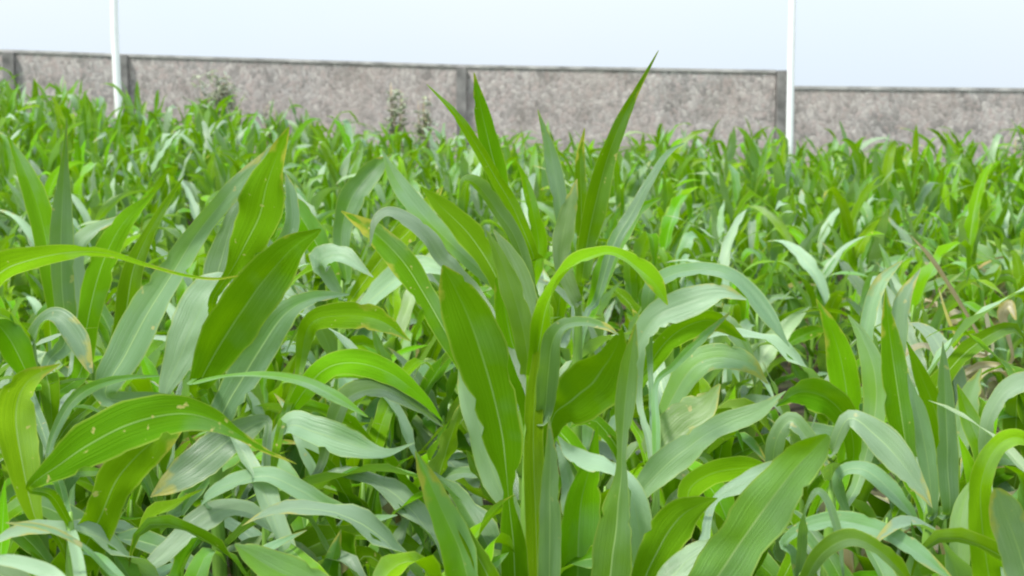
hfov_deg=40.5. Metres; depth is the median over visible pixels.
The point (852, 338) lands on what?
maize plant
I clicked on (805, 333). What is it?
maize plant
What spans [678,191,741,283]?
maize plant
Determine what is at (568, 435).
maize plant
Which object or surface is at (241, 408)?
maize plant
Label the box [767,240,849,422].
maize plant
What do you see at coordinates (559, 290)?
maize plant
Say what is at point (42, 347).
maize plant
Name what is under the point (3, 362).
maize plant
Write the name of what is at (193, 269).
maize plant
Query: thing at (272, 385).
maize plant
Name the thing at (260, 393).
maize plant
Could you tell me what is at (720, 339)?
maize plant
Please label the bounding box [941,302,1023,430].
maize plant
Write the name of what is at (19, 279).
maize plant
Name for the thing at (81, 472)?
maize plant
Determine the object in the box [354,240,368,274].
maize plant
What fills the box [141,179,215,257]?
maize plant
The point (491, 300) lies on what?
maize plant
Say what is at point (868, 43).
sky
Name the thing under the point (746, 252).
maize plant
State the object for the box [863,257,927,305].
maize plant
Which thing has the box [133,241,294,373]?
maize plant
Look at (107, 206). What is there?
maize plant
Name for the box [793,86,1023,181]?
boundary wall
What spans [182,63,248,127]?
shrub
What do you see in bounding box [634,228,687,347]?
maize plant
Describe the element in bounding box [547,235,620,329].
maize plant
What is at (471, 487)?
maize plant
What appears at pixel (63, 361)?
maize plant
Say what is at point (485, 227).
maize plant
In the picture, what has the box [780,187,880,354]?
maize plant
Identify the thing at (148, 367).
maize plant
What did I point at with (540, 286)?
maize plant
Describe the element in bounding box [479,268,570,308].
maize plant
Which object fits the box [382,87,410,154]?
shrub
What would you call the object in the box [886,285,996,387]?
maize plant
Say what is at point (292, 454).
maize plant
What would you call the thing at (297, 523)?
maize plant
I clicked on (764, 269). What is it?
maize plant
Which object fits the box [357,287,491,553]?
maize plant
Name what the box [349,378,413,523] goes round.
maize plant
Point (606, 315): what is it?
maize plant
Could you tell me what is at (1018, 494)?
maize plant
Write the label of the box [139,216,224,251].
maize plant
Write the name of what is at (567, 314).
maize plant
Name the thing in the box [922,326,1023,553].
maize plant
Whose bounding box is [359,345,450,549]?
maize plant
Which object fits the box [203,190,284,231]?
maize plant
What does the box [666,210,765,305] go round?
maize plant
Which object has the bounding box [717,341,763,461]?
maize plant
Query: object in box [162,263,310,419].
maize plant
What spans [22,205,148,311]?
maize plant
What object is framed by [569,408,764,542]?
maize plant
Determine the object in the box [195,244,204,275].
maize plant
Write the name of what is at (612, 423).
maize plant
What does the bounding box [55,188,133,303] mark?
maize plant
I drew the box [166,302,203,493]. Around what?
maize plant
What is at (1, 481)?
maize plant
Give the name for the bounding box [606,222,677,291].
maize plant
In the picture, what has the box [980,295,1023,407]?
maize plant
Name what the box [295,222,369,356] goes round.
maize plant
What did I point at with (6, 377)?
maize plant
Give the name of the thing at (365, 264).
maize plant
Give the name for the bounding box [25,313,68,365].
maize plant
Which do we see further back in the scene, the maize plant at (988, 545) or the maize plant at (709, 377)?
the maize plant at (709, 377)
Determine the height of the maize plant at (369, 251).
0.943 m
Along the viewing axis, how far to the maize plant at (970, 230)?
6.24 m
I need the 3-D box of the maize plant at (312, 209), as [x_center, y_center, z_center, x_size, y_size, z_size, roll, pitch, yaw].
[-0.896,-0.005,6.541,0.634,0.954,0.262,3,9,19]
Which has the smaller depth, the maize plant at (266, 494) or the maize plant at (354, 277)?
the maize plant at (266, 494)
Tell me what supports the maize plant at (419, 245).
on the ground
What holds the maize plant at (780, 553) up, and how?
on the ground
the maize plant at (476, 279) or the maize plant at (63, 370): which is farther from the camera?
the maize plant at (476, 279)
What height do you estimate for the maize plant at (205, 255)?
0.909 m
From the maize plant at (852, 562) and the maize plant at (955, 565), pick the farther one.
the maize plant at (852, 562)
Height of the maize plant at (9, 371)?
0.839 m
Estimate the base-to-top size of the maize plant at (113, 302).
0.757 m
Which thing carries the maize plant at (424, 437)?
on the ground
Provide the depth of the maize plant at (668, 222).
5.92 m
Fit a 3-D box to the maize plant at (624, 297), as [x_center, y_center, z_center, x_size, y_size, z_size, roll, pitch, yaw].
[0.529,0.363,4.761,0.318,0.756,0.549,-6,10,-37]
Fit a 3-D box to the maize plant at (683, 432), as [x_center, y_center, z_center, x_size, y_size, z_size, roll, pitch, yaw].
[0.321,0.502,2.568,0.372,1.050,0.922,2,8,16]
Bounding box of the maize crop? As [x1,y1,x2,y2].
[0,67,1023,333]
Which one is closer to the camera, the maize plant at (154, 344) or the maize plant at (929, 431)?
the maize plant at (929, 431)
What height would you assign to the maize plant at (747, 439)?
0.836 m
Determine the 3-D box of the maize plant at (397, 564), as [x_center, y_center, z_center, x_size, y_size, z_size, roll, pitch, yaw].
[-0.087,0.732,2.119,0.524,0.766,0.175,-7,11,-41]
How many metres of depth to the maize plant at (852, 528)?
1.95 m
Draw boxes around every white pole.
[110,0,122,118]
[786,0,795,161]
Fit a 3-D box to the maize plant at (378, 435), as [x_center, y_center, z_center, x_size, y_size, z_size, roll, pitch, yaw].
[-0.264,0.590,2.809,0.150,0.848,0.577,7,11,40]
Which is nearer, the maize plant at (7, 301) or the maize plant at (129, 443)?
the maize plant at (129, 443)
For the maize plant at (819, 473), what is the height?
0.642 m
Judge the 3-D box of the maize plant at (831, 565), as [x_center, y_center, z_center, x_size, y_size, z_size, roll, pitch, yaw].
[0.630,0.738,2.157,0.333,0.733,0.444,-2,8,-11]
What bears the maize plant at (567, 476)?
on the ground
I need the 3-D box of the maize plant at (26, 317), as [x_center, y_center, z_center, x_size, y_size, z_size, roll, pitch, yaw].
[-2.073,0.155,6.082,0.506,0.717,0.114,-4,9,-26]
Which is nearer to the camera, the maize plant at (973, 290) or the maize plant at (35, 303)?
the maize plant at (35, 303)
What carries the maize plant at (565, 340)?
on the ground
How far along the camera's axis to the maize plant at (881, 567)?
2.17 m
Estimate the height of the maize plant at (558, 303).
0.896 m
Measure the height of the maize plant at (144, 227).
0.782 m
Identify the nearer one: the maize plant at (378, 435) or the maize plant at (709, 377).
the maize plant at (378, 435)
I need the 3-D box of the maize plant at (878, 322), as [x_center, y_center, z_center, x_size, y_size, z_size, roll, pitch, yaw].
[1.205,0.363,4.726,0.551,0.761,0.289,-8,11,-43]
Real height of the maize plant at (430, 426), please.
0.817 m
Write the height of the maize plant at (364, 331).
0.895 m
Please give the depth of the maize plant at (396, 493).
2.50 m
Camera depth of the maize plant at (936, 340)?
3.24 m
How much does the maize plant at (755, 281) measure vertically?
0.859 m
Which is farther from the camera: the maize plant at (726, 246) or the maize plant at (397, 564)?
the maize plant at (726, 246)
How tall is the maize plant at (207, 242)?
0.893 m
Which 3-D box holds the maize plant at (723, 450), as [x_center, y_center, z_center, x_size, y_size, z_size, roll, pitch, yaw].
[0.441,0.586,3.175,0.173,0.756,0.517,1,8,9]
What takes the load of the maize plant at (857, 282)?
on the ground
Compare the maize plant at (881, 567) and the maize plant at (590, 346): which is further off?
the maize plant at (590, 346)
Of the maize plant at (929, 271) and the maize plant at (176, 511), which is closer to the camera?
the maize plant at (176, 511)
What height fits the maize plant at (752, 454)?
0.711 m
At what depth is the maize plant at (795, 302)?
5.44 m
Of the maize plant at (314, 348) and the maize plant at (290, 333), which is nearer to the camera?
the maize plant at (314, 348)
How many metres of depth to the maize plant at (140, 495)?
3.30 m
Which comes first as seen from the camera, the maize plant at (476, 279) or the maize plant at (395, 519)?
the maize plant at (395, 519)
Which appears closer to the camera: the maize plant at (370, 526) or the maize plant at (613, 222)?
the maize plant at (370, 526)
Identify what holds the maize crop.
on the ground
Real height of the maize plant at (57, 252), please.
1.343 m
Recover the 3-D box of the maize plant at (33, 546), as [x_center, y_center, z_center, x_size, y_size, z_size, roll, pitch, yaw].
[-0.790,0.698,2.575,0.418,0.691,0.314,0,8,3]
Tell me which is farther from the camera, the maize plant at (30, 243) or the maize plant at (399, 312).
the maize plant at (30, 243)
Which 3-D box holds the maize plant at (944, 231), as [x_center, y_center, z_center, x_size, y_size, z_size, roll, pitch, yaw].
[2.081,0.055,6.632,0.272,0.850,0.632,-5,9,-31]
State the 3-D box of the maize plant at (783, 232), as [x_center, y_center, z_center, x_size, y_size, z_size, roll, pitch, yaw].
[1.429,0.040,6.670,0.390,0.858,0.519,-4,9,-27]
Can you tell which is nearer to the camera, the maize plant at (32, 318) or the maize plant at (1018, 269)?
the maize plant at (32, 318)
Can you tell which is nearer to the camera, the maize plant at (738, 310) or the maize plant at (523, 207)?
the maize plant at (738, 310)
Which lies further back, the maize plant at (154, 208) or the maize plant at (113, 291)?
the maize plant at (154, 208)
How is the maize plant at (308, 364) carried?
on the ground
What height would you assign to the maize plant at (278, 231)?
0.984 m
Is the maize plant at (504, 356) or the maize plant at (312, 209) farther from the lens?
the maize plant at (312, 209)
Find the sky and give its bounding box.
[0,0,1023,90]
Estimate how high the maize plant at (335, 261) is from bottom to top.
1.242 m
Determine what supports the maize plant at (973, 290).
on the ground
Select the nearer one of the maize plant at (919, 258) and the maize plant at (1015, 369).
the maize plant at (1015, 369)
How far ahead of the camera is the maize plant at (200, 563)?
2.19 m
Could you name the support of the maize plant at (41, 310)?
on the ground
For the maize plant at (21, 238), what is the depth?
5.67 m
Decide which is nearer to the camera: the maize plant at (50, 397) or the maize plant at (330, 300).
the maize plant at (50, 397)
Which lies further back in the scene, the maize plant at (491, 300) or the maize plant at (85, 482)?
the maize plant at (491, 300)
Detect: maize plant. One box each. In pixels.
[0,118,235,575]
[0,194,79,311]
[0,209,89,318]
[0,233,25,306]
[0,285,19,320]
[0,296,68,368]
[0,307,295,575]
[0,327,98,546]
[0,350,94,489]
[0,356,139,509]
[0,357,65,468]
[0,359,5,380]
[0,361,68,387]
[0,376,12,379]
[0,388,3,490]
[0,457,146,557]
[0,480,34,575]
[0,493,232,575]
[0,565,30,575]
[2,235,38,321]
[2,283,45,351]
[4,276,12,289]
[7,372,79,557]
[7,489,202,575]
[8,378,85,516]
[9,243,36,322]
[9,303,82,384]
[9,503,172,575]
[12,234,174,393]
[13,182,42,305]
[14,127,462,575]
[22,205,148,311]
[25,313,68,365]
[26,235,45,348]
[29,250,125,312]
[37,268,161,383]
[38,190,150,315]
[44,320,179,544]
[51,379,294,574]
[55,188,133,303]
[55,368,187,570]
[69,305,114,359]
[76,393,240,517]
[78,221,215,321]
[82,356,240,575]
[84,224,221,369]
[85,381,176,547]
[93,476,202,575]
[97,233,141,348]
[109,325,163,387]
[115,213,185,293]
[128,437,341,575]
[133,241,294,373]
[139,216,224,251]
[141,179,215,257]
[141,433,286,575]
[143,199,158,278]
[147,301,442,575]
[154,335,366,532]
[156,260,198,376]
[156,264,338,568]
[158,354,177,390]
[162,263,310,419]
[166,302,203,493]
[171,208,190,219]
[178,347,329,545]
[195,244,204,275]
[196,253,303,359]
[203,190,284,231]
[205,227,277,255]
[224,451,359,560]
[227,370,303,558]
[227,514,432,575]
[234,154,472,525]
[236,270,295,460]
[236,282,313,414]
[242,495,512,575]
[246,313,520,574]
[267,209,334,370]
[270,212,284,238]
[274,393,394,575]
[276,227,376,357]
[280,185,354,315]
[281,326,427,523]
[281,340,395,404]
[282,287,385,398]
[287,284,353,380]
[288,249,326,361]
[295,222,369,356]
[304,244,420,349]
[305,357,433,546]
[305,479,444,575]
[317,550,374,575]
[318,243,415,343]
[322,196,395,327]
[325,226,359,340]
[327,466,515,563]
[329,210,426,345]
[330,532,514,575]
[332,253,431,427]
[334,378,393,524]
[336,417,492,563]
[341,206,667,575]
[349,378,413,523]
[350,228,367,258]
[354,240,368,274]
[355,240,424,337]
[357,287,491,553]
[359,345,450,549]
[382,73,547,532]
[382,309,450,407]
[388,347,484,551]
[400,290,421,356]
[401,263,465,440]
[410,272,485,357]
[415,211,436,254]
[415,324,651,575]
[417,258,469,344]
[418,358,467,434]
[421,317,558,527]
[422,256,454,343]
[435,291,539,310]
[437,329,567,504]
[437,348,457,445]
[440,428,601,572]
[459,220,490,263]
[460,330,660,493]
[472,275,489,299]
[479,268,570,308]
[480,188,530,233]
[483,252,569,317]
[506,237,553,271]
[518,200,650,338]
[519,411,699,529]
[536,166,650,331]
[536,271,543,296]
[537,50,684,499]
[538,278,705,454]
[538,298,571,347]
[543,266,603,339]
[544,259,623,357]
[547,212,619,307]
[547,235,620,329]
[556,341,764,512]
[556,414,651,501]
[556,442,604,517]
[560,338,572,367]
[566,284,624,343]
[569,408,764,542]
[588,283,710,448]
[589,300,624,346]
[593,309,773,462]
[595,192,711,297]
[597,185,730,334]
[601,414,615,472]
[602,309,643,421]
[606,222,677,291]
[621,230,658,441]
[622,207,677,286]
[622,312,782,549]
[629,262,789,518]
[629,375,774,538]
[631,299,970,575]
[631,434,829,575]
[633,461,791,575]
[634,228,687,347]
[640,279,658,298]
[650,231,754,324]
[664,238,752,283]
[665,215,823,395]
[665,259,829,433]
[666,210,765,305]
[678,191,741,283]
[678,209,746,345]
[686,378,751,544]
[687,230,785,345]
[692,377,742,542]
[708,275,810,394]
[708,327,880,555]
[709,332,750,405]
[714,319,807,399]
[714,324,886,534]
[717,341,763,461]
[718,212,816,309]
[719,249,789,303]
[740,248,798,377]
[743,235,882,421]
[746,206,872,373]
[747,250,826,384]
[749,256,780,353]
[765,208,843,361]
[766,287,1023,562]
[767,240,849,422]
[768,503,799,562]
[769,480,877,575]
[776,231,892,369]
[777,488,950,575]
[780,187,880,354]
[791,510,852,575]
[799,480,916,570]
[802,239,1005,397]
[806,174,916,320]
[806,450,831,573]
[813,251,887,367]
[816,195,900,259]
[817,276,923,425]
[818,271,924,370]
[819,463,944,572]
[820,241,957,329]
[821,289,861,386]
[828,244,983,385]
[838,201,888,273]
[860,260,981,575]
[862,291,1023,517]
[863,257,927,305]
[864,207,962,295]
[865,521,922,575]
[867,235,1016,549]
[871,423,999,554]
[876,515,971,575]
[883,212,991,323]
[884,267,1009,378]
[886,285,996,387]
[895,163,1023,310]
[895,371,1023,575]
[902,164,1023,323]
[904,248,984,322]
[908,322,997,528]
[911,400,1023,575]
[912,210,1003,333]
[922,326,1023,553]
[924,254,1018,391]
[924,256,1012,346]
[928,261,1023,398]
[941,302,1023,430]
[946,281,1023,378]
[952,223,1023,321]
[958,435,974,565]
[964,268,998,385]
[965,215,1023,322]
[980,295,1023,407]
[984,347,1023,375]
[987,229,1023,257]
[996,394,1023,495]
[997,359,1023,430]
[1000,463,1023,509]
[1009,250,1023,365]
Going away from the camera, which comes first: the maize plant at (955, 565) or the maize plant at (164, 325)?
the maize plant at (955, 565)
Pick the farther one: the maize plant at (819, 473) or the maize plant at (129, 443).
the maize plant at (819, 473)
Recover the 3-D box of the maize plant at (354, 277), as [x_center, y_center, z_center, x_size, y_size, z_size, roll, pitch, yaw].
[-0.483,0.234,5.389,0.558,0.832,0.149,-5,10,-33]
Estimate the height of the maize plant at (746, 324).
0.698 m
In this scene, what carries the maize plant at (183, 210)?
on the ground
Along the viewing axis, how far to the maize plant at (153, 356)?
3.56 m
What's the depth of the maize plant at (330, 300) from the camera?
5.19 m
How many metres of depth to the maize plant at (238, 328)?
2.39 m
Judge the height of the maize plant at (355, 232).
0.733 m
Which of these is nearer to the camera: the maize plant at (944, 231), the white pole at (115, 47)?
the maize plant at (944, 231)
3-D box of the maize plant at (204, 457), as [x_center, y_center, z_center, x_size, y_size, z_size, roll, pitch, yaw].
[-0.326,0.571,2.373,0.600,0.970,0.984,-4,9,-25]
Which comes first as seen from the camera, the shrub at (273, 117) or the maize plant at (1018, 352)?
the maize plant at (1018, 352)
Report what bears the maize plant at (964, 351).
on the ground
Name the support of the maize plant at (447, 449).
on the ground
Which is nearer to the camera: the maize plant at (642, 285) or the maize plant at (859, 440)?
the maize plant at (859, 440)
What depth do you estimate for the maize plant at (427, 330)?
4.57 m
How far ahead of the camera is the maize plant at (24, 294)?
6.87 m
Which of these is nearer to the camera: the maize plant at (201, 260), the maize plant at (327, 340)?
the maize plant at (327, 340)
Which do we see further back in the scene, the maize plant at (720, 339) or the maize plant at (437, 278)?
the maize plant at (437, 278)
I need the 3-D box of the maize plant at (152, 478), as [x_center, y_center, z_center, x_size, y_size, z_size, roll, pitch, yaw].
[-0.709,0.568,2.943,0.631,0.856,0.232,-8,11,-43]
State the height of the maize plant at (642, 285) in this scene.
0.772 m
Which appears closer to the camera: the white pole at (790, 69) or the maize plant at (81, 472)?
the maize plant at (81, 472)
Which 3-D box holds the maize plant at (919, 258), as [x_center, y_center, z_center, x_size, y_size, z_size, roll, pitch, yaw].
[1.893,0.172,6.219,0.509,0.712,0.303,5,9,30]
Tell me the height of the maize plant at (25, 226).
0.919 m
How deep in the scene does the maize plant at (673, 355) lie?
3.87 m
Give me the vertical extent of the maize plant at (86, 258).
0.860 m
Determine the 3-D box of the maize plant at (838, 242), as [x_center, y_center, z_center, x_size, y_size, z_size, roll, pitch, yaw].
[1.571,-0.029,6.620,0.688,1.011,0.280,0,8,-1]
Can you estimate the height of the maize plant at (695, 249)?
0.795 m
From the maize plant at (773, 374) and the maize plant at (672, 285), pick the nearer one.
the maize plant at (672, 285)
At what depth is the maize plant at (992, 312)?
5.46 m
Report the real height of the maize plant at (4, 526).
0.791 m
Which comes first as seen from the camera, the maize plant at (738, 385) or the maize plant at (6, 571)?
the maize plant at (6, 571)
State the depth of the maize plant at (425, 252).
6.31 m
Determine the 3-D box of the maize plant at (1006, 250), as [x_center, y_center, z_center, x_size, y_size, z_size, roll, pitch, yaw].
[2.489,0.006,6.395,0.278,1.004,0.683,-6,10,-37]
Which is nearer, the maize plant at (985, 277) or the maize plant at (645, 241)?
the maize plant at (645, 241)
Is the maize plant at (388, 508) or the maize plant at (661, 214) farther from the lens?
the maize plant at (661, 214)
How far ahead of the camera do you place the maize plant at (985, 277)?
5.95 m
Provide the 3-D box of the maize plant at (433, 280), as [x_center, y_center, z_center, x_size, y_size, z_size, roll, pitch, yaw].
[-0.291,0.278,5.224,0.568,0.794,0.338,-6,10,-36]
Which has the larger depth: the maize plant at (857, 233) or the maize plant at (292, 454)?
the maize plant at (857, 233)
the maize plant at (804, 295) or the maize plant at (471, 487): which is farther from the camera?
the maize plant at (804, 295)
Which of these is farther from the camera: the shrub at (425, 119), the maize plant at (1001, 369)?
the shrub at (425, 119)
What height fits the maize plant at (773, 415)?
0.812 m
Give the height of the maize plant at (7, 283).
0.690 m
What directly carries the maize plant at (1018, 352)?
on the ground
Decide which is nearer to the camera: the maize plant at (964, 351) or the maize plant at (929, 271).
the maize plant at (964, 351)
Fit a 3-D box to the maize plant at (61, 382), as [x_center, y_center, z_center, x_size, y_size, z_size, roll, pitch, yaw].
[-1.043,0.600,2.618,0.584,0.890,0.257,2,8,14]
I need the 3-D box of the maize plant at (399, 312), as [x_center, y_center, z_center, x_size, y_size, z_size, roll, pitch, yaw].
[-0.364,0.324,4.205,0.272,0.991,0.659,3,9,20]
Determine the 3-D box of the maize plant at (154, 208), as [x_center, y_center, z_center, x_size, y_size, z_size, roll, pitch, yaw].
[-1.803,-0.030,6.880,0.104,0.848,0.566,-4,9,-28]
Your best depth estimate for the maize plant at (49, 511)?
2.45 m
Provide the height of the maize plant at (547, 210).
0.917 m
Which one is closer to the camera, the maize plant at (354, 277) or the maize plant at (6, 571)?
the maize plant at (6, 571)
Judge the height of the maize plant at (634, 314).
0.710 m
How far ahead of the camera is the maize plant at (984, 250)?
6.58 m
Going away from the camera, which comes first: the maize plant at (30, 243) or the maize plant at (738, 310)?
the maize plant at (738, 310)
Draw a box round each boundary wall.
[0,49,786,207]
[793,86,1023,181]
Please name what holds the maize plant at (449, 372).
on the ground
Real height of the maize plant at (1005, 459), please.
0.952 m
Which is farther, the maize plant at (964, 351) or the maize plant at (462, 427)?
the maize plant at (462, 427)
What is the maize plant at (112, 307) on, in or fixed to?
on the ground
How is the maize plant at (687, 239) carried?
on the ground
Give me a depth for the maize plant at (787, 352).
3.38 m
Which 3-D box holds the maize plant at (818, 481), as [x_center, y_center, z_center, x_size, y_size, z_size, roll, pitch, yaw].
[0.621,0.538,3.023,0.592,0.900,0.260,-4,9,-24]
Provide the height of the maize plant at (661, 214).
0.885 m
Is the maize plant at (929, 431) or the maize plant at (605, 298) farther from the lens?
the maize plant at (605, 298)
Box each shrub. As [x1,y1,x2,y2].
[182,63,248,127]
[263,101,278,145]
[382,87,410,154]
[411,96,438,169]
[1009,137,1023,157]
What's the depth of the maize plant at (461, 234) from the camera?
3.10 m
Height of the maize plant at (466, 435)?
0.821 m
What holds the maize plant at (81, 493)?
on the ground
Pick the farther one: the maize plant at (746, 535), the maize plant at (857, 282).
the maize plant at (857, 282)
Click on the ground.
(797, 408)
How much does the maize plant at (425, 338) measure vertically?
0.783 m
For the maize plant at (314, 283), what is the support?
on the ground
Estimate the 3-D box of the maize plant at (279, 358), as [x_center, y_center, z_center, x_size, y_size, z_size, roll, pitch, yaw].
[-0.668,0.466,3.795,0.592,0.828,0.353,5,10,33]
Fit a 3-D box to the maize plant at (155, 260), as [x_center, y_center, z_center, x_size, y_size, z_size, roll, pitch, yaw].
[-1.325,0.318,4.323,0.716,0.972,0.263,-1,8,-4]
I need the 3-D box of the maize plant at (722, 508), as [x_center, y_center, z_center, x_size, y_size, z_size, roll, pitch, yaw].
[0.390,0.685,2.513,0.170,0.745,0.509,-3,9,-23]
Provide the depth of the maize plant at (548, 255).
6.02 m
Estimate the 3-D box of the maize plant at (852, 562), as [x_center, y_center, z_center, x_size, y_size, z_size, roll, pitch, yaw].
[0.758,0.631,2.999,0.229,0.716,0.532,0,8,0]
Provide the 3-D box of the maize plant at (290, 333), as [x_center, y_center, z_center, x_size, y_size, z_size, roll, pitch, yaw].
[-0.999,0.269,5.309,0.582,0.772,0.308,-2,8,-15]
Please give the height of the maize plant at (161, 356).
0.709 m
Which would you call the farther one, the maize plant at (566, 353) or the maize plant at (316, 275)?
the maize plant at (316, 275)
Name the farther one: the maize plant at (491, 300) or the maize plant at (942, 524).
the maize plant at (491, 300)
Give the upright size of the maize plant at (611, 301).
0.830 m
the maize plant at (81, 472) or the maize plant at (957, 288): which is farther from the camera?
the maize plant at (957, 288)
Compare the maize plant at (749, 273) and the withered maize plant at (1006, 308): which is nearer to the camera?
the withered maize plant at (1006, 308)
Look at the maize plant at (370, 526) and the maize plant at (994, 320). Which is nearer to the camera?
the maize plant at (370, 526)
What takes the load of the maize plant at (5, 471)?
on the ground
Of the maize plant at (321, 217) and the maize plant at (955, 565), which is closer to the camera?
the maize plant at (955, 565)
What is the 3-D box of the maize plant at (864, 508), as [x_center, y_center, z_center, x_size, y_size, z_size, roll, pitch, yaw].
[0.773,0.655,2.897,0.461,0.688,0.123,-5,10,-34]
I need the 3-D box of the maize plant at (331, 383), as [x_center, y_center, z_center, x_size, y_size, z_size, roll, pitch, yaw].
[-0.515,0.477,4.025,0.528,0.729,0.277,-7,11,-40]
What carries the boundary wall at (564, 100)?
on the ground
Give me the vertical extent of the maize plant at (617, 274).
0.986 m
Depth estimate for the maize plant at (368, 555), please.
2.48 m
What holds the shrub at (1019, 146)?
on the ground
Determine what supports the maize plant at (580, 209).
on the ground
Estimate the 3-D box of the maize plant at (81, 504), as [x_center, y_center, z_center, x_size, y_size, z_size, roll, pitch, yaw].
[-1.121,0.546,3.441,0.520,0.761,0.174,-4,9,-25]
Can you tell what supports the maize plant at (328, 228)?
on the ground
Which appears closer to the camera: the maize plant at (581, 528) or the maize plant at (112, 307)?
the maize plant at (581, 528)
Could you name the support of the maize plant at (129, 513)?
on the ground
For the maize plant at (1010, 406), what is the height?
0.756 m
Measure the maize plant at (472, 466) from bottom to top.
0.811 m
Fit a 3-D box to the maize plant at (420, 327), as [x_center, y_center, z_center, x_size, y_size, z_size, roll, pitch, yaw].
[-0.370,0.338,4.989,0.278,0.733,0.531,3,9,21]
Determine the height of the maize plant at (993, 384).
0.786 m
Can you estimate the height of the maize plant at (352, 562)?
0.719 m
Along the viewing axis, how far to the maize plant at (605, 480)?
3.50 m
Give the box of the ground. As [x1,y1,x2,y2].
[75,202,1004,575]
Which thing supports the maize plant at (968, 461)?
on the ground
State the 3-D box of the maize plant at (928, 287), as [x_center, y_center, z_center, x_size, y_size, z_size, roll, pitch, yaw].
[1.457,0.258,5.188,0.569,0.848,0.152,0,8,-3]
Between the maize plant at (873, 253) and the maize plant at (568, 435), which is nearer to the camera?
the maize plant at (568, 435)
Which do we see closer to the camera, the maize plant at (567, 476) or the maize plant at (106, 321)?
the maize plant at (567, 476)
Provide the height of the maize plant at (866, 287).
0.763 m
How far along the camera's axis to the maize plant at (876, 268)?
6.09 m
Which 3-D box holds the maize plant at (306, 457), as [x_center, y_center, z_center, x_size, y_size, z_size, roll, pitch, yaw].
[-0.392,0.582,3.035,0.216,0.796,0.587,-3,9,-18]
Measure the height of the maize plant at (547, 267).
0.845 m
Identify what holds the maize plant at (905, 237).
on the ground
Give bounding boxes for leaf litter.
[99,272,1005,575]
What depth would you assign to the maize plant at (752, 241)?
6.66 m
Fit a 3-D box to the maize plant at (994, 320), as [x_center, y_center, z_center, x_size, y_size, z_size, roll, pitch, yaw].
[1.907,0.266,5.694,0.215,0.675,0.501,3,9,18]
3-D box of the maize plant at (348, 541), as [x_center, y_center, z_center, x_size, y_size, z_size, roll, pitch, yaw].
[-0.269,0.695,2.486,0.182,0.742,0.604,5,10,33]
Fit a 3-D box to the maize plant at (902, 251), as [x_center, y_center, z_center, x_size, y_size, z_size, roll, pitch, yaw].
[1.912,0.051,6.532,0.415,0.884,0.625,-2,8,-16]
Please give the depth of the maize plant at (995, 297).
6.02 m
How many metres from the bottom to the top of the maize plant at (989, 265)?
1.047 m
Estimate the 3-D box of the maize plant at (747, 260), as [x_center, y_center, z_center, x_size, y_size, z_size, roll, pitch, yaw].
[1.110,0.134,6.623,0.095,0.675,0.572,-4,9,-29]
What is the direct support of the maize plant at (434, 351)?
on the ground
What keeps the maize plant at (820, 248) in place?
on the ground
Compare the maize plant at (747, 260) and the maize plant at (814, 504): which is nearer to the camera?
the maize plant at (814, 504)
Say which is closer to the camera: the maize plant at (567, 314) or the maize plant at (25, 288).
the maize plant at (567, 314)
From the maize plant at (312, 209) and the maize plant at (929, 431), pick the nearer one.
the maize plant at (929, 431)
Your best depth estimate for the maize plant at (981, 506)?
2.05 m

